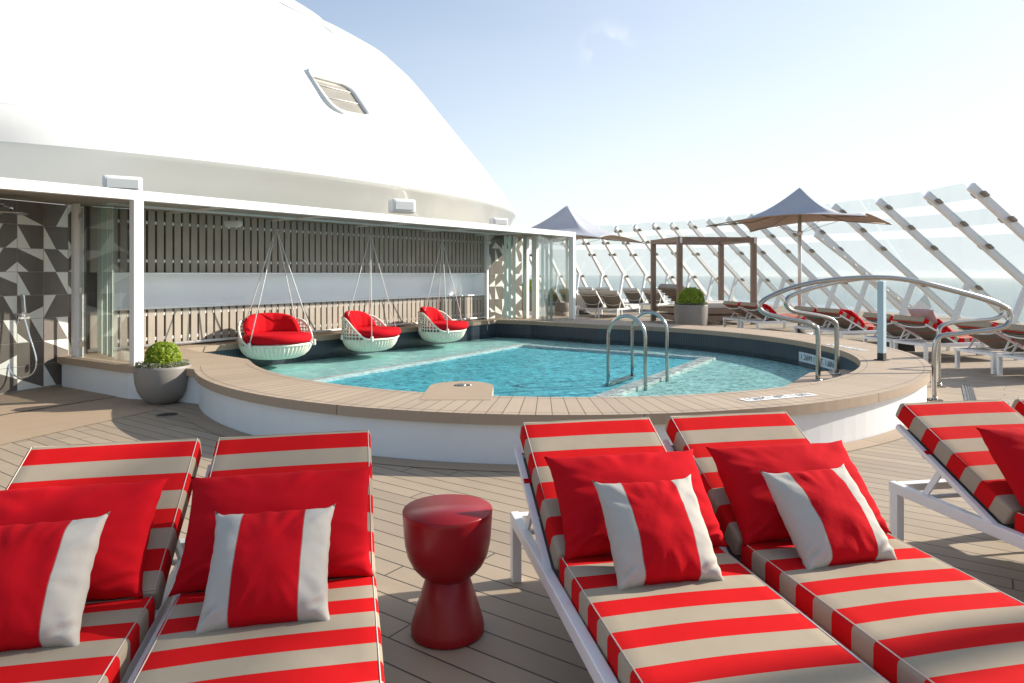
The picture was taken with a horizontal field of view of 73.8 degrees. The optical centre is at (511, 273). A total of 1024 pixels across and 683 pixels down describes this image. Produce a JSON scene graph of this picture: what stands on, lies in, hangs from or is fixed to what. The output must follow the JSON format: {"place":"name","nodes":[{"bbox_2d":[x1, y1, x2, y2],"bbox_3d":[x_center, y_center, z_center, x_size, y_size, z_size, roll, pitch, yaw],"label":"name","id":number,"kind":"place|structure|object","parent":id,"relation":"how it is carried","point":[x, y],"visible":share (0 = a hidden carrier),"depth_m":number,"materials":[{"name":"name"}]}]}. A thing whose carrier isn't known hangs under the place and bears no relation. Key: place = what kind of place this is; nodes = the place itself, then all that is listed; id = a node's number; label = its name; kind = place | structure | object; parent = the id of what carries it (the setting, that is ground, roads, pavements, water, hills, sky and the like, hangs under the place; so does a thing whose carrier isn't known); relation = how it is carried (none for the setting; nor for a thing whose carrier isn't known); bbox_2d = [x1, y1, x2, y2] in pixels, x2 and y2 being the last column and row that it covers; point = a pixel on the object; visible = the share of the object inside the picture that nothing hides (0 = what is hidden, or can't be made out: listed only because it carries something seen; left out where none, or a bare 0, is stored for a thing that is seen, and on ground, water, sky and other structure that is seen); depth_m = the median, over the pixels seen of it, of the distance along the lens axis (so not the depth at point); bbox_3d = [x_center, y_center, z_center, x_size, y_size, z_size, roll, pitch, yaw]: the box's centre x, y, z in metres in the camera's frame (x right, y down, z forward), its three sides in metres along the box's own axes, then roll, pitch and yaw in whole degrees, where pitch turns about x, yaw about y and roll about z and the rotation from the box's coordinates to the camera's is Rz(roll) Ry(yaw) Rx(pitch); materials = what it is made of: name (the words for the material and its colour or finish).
{"place":"outdoors","nodes":[
{"label":"outdoors","id":0,"kind":"place"},
{"bbox_2d":[0,385,114,414],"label":"shower floor","id":1,"kind":"structure","parent":0,"point":[33,399],"depth_m":8.14,"materials":[{"name":"beige wood"}]},
{"bbox_2d":[0,199,70,393],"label":"tiled wall","id":2,"kind":"structure","parent":1,"relation":"on","point":[35,255],"depth_m":8.80,"materials":[{"name":"grey tile"}]},
{"bbox_2d":[8,294,37,377],"bbox_3d":[-6.110,0.782,8.561,0.399,1.051,0.149,0,0,0],"label":"hand shower","id":3,"kind":"object","parent":2,"relation":"attached to","point":[24,313],"visible":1,"depth_m":8.49,"materials":[{"name":"silver metal"}]},
{"bbox_2d":[0,298,1023,682],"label":"deck","id":4,"kind":"structure","parent":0,"point":[524,638],"depth_m":3.94,"materials":[{"name":"brown wood"}]},
{"bbox_2d":[0,397,159,444],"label":"deck path","id":5,"kind":"structure","parent":4,"relation":"on","point":[24,425],"depth_m":7.14,"materials":[{"name":"beige wood"}]},
{"bbox_2d":[133,341,190,404],"bbox_3d":[-4.055,1.144,7.930,0.600,0.712,0.600,0,0,0],"label":"planter","id":6,"kind":"object","parent":5,"relation":"on","point":[158,381],"visible":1,"depth_m":7.75,"materials":[{"name":"grey concrete"}]},
{"bbox_2d":[0,438,201,682],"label":"sun lounger","id":7,"kind":"object","parent":4,"relation":"on","point":[116,635],"visible":0.48,"depth_m":2.52,"materials":[{"name":"fabric"}]},
{"bbox_2d":[0,511,110,651],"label":"throw cushion","id":8,"kind":"object","parent":7,"relation":"on","point":[45,569],"visible":1,"depth_m":2.05,"materials":[{"name":"red fabric"}]},
{"bbox_2d":[0,478,167,600],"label":"pillow","id":9,"kind":"object","parent":7,"relation":"on","point":[117,571],"visible":0.58,"depth_m":2.40,"materials":[{"name":"red fabric"}]},
{"bbox_2d":[155,412,177,416],"bbox_3d":[-3.654,1.495,7.227,0.220,0.004,0.220,0,0,0],"label":"floor drain","id":10,"kind":"object","parent":4,"relation":"on","point":[166,414],"visible":1,"depth_m":7.22,"materials":[{"name":"metal"}]},
{"bbox_2d":[127,430,384,682],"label":"sun lounger","id":11,"kind":"object","parent":4,"relation":"on","point":[343,644],"visible":0.46,"depth_m":2.08,"materials":[{"name":"fabric"}]},
{"bbox_2d":[195,504,335,633],"bbox_3d":[-0.804,0.970,2.266,0.411,0.188,0.429,0,41,-12],"label":"throw cushion","id":12,"kind":"object","parent":11,"relation":"on","point":[269,567],"visible":0.98,"depth_m":2.18,"materials":[{"name":"red fabric"}]},
{"bbox_2d":[168,465,373,596],"bbox_3d":[-0.872,0.946,2.561,0.690,0.216,0.456,0,44,-13],"label":"pillow","id":13,"kind":"object","parent":11,"relation":"on","point":[345,491],"visible":0.67,"depth_m":2.53,"materials":[{"name":"red fabric"}]},
{"bbox_2d":[0,0,515,225],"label":"ship superstructure","id":14,"kind":"object","parent":4,"relation":"on","point":[289,102],"visible":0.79,"depth_m":13.84,"materials":[{"name":"paint"}]},
{"bbox_2d":[102,175,142,190],"bbox_3d":[-6.440,-1.470,11.290,0.578,0.260,0.322,0,0,-30],"label":"floodlight","id":15,"kind":"object","parent":14,"relation":"attached to","point":[123,182],"visible":0.64,"depth_m":11.16,"materials":[{"name":"white paint"}]},
{"bbox_2d":[306,68,375,118],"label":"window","id":16,"kind":"structure","parent":14,"relation":"in","point":[343,96],"depth_m":16.70,"materials":[{"name":"grey"}]},
{"bbox_2d":[388,199,414,213],"bbox_3d":[-2.483,-1.513,15.390,0.548,0.308,0.372,0,0,-30],"label":"floodlight","id":17,"kind":"object","parent":14,"relation":"attached to","point":[401,206],"visible":1,"depth_m":15.24,"materials":[{"name":"white paint"}]},
{"bbox_2d":[489,218,507,225],"bbox_3d":[-0.387,-1.460,19.590,0.494,0.247,0.322,0,0,-30],"label":"floodlight","id":18,"kind":"object","parent":14,"relation":"attached to","point":[499,221],"visible":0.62,"depth_m":19.45,"materials":[{"name":"white paint"}]},
{"bbox_2d":[402,494,492,649],"bbox_3d":[-0.270,1.242,2.862,0.376,0.515,0.376,0,0,0],"label":"drum table","id":19,"kind":"object","parent":4,"relation":"on","point":[447,537],"visible":1,"depth_m":2.75,"materials":[{"name":"red paint"}]},
{"bbox_2d":[57,314,931,464],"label":"swimming pool","id":20,"kind":"structure","parent":4,"relation":"in","point":[478,418],"depth_m":8.21,"materials":[{"name":"blue"}]},
{"bbox_2d":[79,204,112,356],"bbox_3d":[-5.189,0.093,8.657,0.320,1.983,1.396,0,0,-45],"label":"glass screen","id":21,"kind":"object","parent":20,"relation":"on","point":[104,280],"visible":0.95,"depth_m":9.04,"materials":[{"name":"white"}]},
{"bbox_2d":[69,205,485,352],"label":"slatted wall","id":22,"kind":"structure","parent":20,"relation":"on","point":[202,273],"depth_m":11.69,"materials":[{"name":"grey"}]},
{"bbox_2d":[224,220,242,226],"bbox_3d":[-4.304,-0.770,10.670,0.300,0.105,0.250,0,0,20],"label":"bulkhead light","id":23,"kind":"object","parent":22,"relation":"attached to","point":[233,223],"visible":1,"depth_m":10.55,"materials":[{"name":"grey plastic"}]},
{"bbox_2d":[0,177,575,364],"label":"pergola","id":24,"kind":"object","parent":20,"relation":"on","point":[136,203],"visible":0.89,"depth_m":8.97,"materials":[{"name":"white paint"}]},
{"bbox_2d":[0,203,27,214],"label":"rain shower","id":25,"kind":"object","parent":24,"relation":"attached to","point":[11,210],"visible":1,"depth_m":8.08,"materials":[{"name":"silver metal"}]},
{"bbox_2d":[237,218,315,359],"bbox_3d":[-3.750,0.233,10.880,1.171,2.241,1.027,0,0,-38],"label":"hanging seat","id":26,"kind":"object","parent":24,"relation":"hanging from","point":[274,332],"visible":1,"depth_m":10.76,"materials":[{"name":"white wicker"}]},
{"bbox_2d":[341,226,400,351],"bbox_3d":[-2.528,0.262,12.293,1.027,2.241,1.171,0,0,16],"label":"hanging seat","id":27,"kind":"object","parent":24,"relation":"hanging from","point":[364,331],"visible":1,"depth_m":11.97,"materials":[{"name":"red fabric"}]},
{"bbox_2d":[418,232,468,341],"bbox_3d":[-1.407,0.270,13.994,1.027,2.241,1.171,0,0,14],"label":"hanging seat","id":28,"kind":"object","parent":24,"relation":"hanging from","point":[449,329],"visible":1,"depth_m":13.66,"materials":[{"name":"red fabric"}]},
{"bbox_2d":[489,236,515,318],"bbox_3d":[-0.080,0.099,16.230,0.906,1.973,0.350,0,0,-14],"label":"glass screen","id":29,"kind":"object","parent":20,"relation":"on","point":[509,277],"visible":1,"depth_m":16.09,"materials":[{"name":"white"}]},
{"bbox_2d":[489,235,521,318],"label":"tiled wall","id":30,"kind":"structure","parent":20,"relation":"on","point":[496,276],"depth_m":16.80,"materials":[{"name":"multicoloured tile"}]},
{"bbox_2d":[541,235,552,319],"bbox_3d":[0.896,0.099,15.974,0.228,1.973,1.097,0,0,43],"label":"glass screen","id":31,"kind":"object","parent":20,"relation":"on","point":[546,277],"visible":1,"depth_m":15.89,"materials":[{"name":"white"}]},
{"bbox_2d":[605,311,668,390],"bbox_3d":[1.713,1.313,9.306,0.590,1.574,0.924,0,0,31],"label":"pool ladder","id":32,"kind":"object","parent":20,"relation":"attached to","point":[642,326],"visible":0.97,"depth_m":9.15,"materials":[{"name":"metal"}]},
{"bbox_2d":[522,279,539,310],"bbox_3d":[0.701,0.858,27.299,0.807,1.284,0.806,0,0,0],"label":"planter","id":33,"kind":"object","parent":4,"relation":"on","point":[530,294],"visible":0.24,"depth_m":26.99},
{"bbox_2d":[539,289,563,313],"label":"sun lounger","id":34,"kind":"object","parent":4,"relation":"on","point":[556,298],"visible":0.34,"depth_m":25.41,"materials":[{"name":"metal"}]},
{"bbox_2d":[555,302,568,315],"bbox_3d":[1.632,1.225,22.236,0.470,0.550,0.470,0,0,0],"label":"planter","id":35,"kind":"object","parent":4,"relation":"on","point":[561,308],"visible":0.69,"depth_m":22.04,"materials":[{"name":"beige concrete"}]},
{"bbox_2d":[186,385,945,471],"bbox_3d":[2.199,1.496,9.123,6.092,0.001,10.565,0,0,39],"label":"deck border","id":36,"kind":"object","parent":4,"relation":"on","point":[206,422],"visible":0.24,"depth_m":5.90,"materials":[{"name":"beige wood"}]},
{"bbox_2d":[559,289,594,311],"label":"sun lounger","id":37,"kind":"object","parent":4,"relation":"on","point":[562,292],"visible":0.23,"depth_m":25.15,"materials":[{"name":"metal"}]},
{"bbox_2d":[576,294,590,313],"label":"sun lounger","id":38,"kind":"object","parent":4,"relation":"on","point":[580,301],"visible":0.44,"depth_m":25.09,"materials":[{"name":"plastic"}]},
{"bbox_2d":[578,287,592,309],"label":"sun lounger","id":39,"kind":"object","parent":4,"relation":"on","point":[585,288],"visible":0.07,"depth_m":28.49,"materials":[{"name":"metal"}]},
{"bbox_2d":[530,205,643,301],"bbox_3d":[1.860,-0.400,23.000,3.866,3.800,4.370,0,0,30],"label":"umbrella","id":40,"kind":"object","parent":4,"relation":"on","point":[567,218],"visible":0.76,"depth_m":22.68,"materials":[{"name":"grey fabric"}]},
{"bbox_2d":[577,290,618,317],"bbox_3d":[3.091,1.035,24.217,0.721,0.929,1.976,0,0,34],"label":"sun lounger","id":41,"kind":"object","parent":4,"relation":"on","point":[591,299],"visible":0.78,"depth_m":23.63,"materials":[{"name":"fabric"}]},
{"bbox_2d":[595,287,628,301],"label":"sun lounger","id":42,"kind":"object","parent":4,"relation":"on","point":[597,289],"visible":0.2,"depth_m":28.18,"materials":[{"name":"metal"}]},
{"bbox_2d":[598,290,639,317],"bbox_3d":[3.751,1.035,23.767,0.721,0.929,1.976,0,0,34],"label":"sun lounger","id":43,"kind":"object","parent":4,"relation":"on","point":[612,300],"visible":0.97,"depth_m":23.22,"materials":[{"name":"metal"}]},
{"bbox_2d":[622,288,656,311],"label":"sun lounger","id":44,"kind":"object","parent":4,"relation":"on","point":[633,295],"visible":0.65,"depth_m":27.33,"materials":[{"name":"metal"}]},
{"bbox_2d":[641,288,673,311],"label":"sun lounger","id":45,"kind":"object","parent":4,"relation":"on","point":[660,300],"visible":0.74,"depth_m":26.87,"materials":[{"name":"metal"}]},
{"bbox_2d":[674,286,707,325],"bbox_3d":[4.333,0.905,16.500,0.810,1.190,0.804,0,0,0],"label":"planter","id":46,"kind":"object","parent":4,"relation":"on","point":[690,306],"visible":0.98,"depth_m":16.22,"materials":[{"name":"grey concrete"}]},
{"bbox_2d":[510,417,887,682],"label":"sun lounger","id":47,"kind":"object","parent":4,"relation":"on","point":[739,623],"visible":0.55,"depth_m":2.23,"materials":[{"name":"fabric"}]},
{"bbox_2d":[544,449,729,560],"bbox_3d":[0.507,0.945,2.839,0.690,0.218,0.456,0,44,-11],"label":"pillow","id":48,"kind":"object","parent":47,"relation":"on","point":[584,525],"visible":0.67,"depth_m":2.80,"materials":[{"name":"red fabric"}]},
{"bbox_2d":[592,474,723,589],"bbox_3d":[0.539,0.955,2.538,0.411,0.429,0.187,0,-43,-11],"label":"throw cushion","id":49,"kind":"object","parent":47,"relation":"on","point":[657,531],"visible":0.98,"depth_m":2.45,"materials":[{"name":"red fabric"}]},
{"bbox_2d":[650,237,756,324],"bbox_3d":[5.813,0.220,20.904,2.469,2.561,2.192,0,0,-9],"label":"cabana","id":50,"kind":"object","parent":4,"relation":"on","point":[667,312],"visible":0.75,"depth_m":20.10,"materials":[{"name":"wood"}]},
{"bbox_2d":[657,284,726,308],"bbox_3d":[5.780,0.678,20.920,2.140,0.714,1.680,0,0,-9],"label":"daybed mattress","id":51,"kind":"object","parent":50,"relation":"in","point":[669,290],"visible":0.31,"depth_m":20.78,"materials":[{"name":"fabric"}]},
{"bbox_2d":[723,301,796,327],"bbox_3d":[6.670,1.114,18.131,1.980,0.771,0.722,0,0,-14],"label":"sun lounger","id":52,"kind":"object","parent":4,"relation":"on","point":[735,307],"visible":0.52,"depth_m":17.95,"materials":[{"name":"metal"}]},
{"bbox_2d":[522,183,1023,323],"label":"windscreen","id":53,"kind":"object","parent":4,"relation":"on","point":[996,209],"visible":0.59,"depth_m":24.36,"materials":[{"name":"glass"}]},
{"bbox_2d":[740,302,822,332],"bbox_3d":[6.870,1.114,17.351,1.980,0.771,0.722,0,0,-14],"label":"sun lounger","id":54,"kind":"object","parent":4,"relation":"on","point":[751,308],"visible":0.52,"depth_m":17.12,"materials":[{"name":"metal"}]},
{"bbox_2d":[757,303,776,313],"bbox_3d":[6.362,0.911,17.227,0.456,0.213,0.690,43,-9,-10],"label":"pillow","id":55,"kind":"object","parent":54,"relation":"on","point":[768,307],"visible":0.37,"depth_m":16.92,"materials":[{"name":"red fabric"}]},
{"bbox_2d":[706,187,891,333],"bbox_3d":[7.225,-0.335,17.175,3.070,3.670,4.569,0,0,-40],"label":"umbrella","id":56,"kind":"object","parent":4,"relation":"on","point":[799,206],"visible":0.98,"depth_m":17.14,"materials":[{"name":"grey fabric"}]},
{"bbox_2d":[794,306,870,335],"bbox_3d":[7.374,1.114,15.236,1.980,0.771,0.722,0,0,-13],"label":"sun lounger","id":57,"kind":"object","parent":4,"relation":"on","point":[821,323],"visible":0.3,"depth_m":15.05,"materials":[{"name":"metal"}]},
{"bbox_2d":[662,411,1023,682],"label":"sun lounger","id":58,"kind":"object","parent":4,"relation":"on","point":[911,614],"visible":0.5,"depth_m":2.32,"materials":[{"name":"fabric"}]},
{"bbox_2d":[706,440,891,545],"bbox_3d":[1.241,0.943,2.982,0.690,0.456,0.218,0,-45,-11],"label":"pillow","id":59,"kind":"object","parent":58,"relation":"on","point":[757,516],"visible":0.54,"depth_m":2.94,"materials":[{"name":"red fabric"}]},
{"bbox_2d":[760,464,896,570],"bbox_3d":[1.252,0.962,2.711,0.412,0.191,0.429,0,45,-14],"label":"throw cushion","id":60,"kind":"object","parent":58,"relation":"on","point":[828,517],"visible":0.98,"depth_m":2.62,"materials":[{"name":"red fabric"}]},
{"bbox_2d":[817,307,886,337],"bbox_3d":[7.554,1.114,14.486,1.980,0.771,0.722,0,0,-13],"label":"sun lounger","id":61,"kind":"object","parent":4,"relation":"on","point":[848,324],"visible":0.57,"depth_m":14.12,"materials":[{"name":"metal"}]},
{"bbox_2d":[840,309,864,324],"bbox_3d":[7.044,0.911,14.370,0.456,0.213,0.690,43,-9,-9],"label":"pillow","id":62,"kind":"object","parent":61,"relation":"on","point":[854,315],"visible":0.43,"depth_m":14.07,"materials":[{"name":"red fabric"}]},
{"bbox_2d":[757,275,1013,400],"bbox_3d":[4.891,0.760,8.391,3.756,1.481,1.237,0,0,-8],"label":"stair handrail","id":63,"kind":"object","parent":4,"relation":"on","point":[881,337],"visible":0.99,"depth_m":8.29,"materials":[{"name":"metal"}]},
{"bbox_2d":[886,333,915,351],"bbox_3d":[7.519,1.290,13.238,0.539,0.420,0.317,0,0,-12],"label":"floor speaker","id":64,"kind":"object","parent":4,"relation":"on","point":[905,347],"visible":0.3,"depth_m":13.09,"materials":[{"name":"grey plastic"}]},
{"bbox_2d":[862,312,979,354],"bbox_3d":[7.638,1.114,12.716,1.980,0.771,0.722,0,0,-12],"label":"sun lounger","id":65,"kind":"object","parent":4,"relation":"on","point":[894,330],"visible":0.34,"depth_m":12.54,"materials":[{"name":"fabric"}]},
{"bbox_2d":[893,314,1016,361],"bbox_3d":[7.798,1.114,11.976,1.980,0.771,0.722,0,0,-12],"label":"sun lounger","id":66,"kind":"object","parent":4,"relation":"on","point":[924,328],"visible":0.54,"depth_m":11.69,"materials":[{"name":"fabric"}]},
{"bbox_2d":[907,308,937,323],"bbox_3d":[7.021,0.730,11.636,0.411,0.191,0.429,0,-35,50],"label":"throw cushion","id":67,"kind":"object","parent":66,"relation":"on","point":[930,314],"visible":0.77,"depth_m":11.52,"materials":[{"name":"white fabric"}]},
{"bbox_2d":[936,319,952,331],"bbox_3d":[7.286,0.911,11.871,0.456,0.213,0.690,43,-8,-9],"label":"pillow","id":68,"kind":"object","parent":66,"relation":"on","point":[947,328],"visible":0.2,"depth_m":11.56,"materials":[{"name":"red fabric"}]},
{"bbox_2d":[889,399,1023,549],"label":"sun lounger","id":69,"kind":"object","parent":4,"relation":"on","point":[944,439],"visible":0.93,"depth_m":3.59,"materials":[{"name":"fabric"}]},
{"bbox_2d":[975,427,1023,508],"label":"pillow","id":70,"kind":"object","parent":69,"relation":"on","point":[1005,446],"visible":1,"depth_m":3.23,"materials":[{"name":"red fabric"}]},
{"bbox_2d":[962,385,976,400],"bbox_3d":[5.659,1.494,8.449,0.120,0.008,1.570,0,0,32],"label":"channel drain","id":71,"kind":"object","parent":4,"relation":"on","point":[968,393],"visible":0.64,"depth_m":8.48,"materials":[{"name":"metal"}]},
{"bbox_2d":[954,319,1023,373],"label":"sun lounger","id":72,"kind":"object","parent":4,"relation":"on","point":[995,341],"visible":0.77,"depth_m":10.46,"materials":[{"name":"metal"}]},
{"bbox_2d":[996,323,1023,374],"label":"sun lounger","id":73,"kind":"object","parent":4,"relation":"on","point":[1014,332],"visible":0.92,"depth_m":9.95,"materials":[{"name":"metal"}]},
{"bbox_2d":[1011,399,1023,416],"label":"sun lounger","id":74,"kind":"object","parent":4,"relation":"on","point":[1018,405],"visible":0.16,"depth_m":3.96,"materials":[{"name":"fabric"}]},
{"bbox_2d":[333,339,826,396],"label":"pool water","id":75,"kind":"structure","parent":0,"point":[598,369],"depth_m":9.99,"materials":[{"name":"blue liquid"}]},
{"bbox_2d":[295,0,1023,277],"label":"sky","id":76,"kind":"structure","parent":0,"point":[624,114],"materials":[{"name":"white"}]},
{"bbox_2d":[522,275,1023,321],"bbox_3d":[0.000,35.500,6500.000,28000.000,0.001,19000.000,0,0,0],"label":"sea","id":77,"kind":"structure","parent":0,"point":[1006,291],"depth_m":1557.41,"materials":[{"name":"liquid"}]}
]}

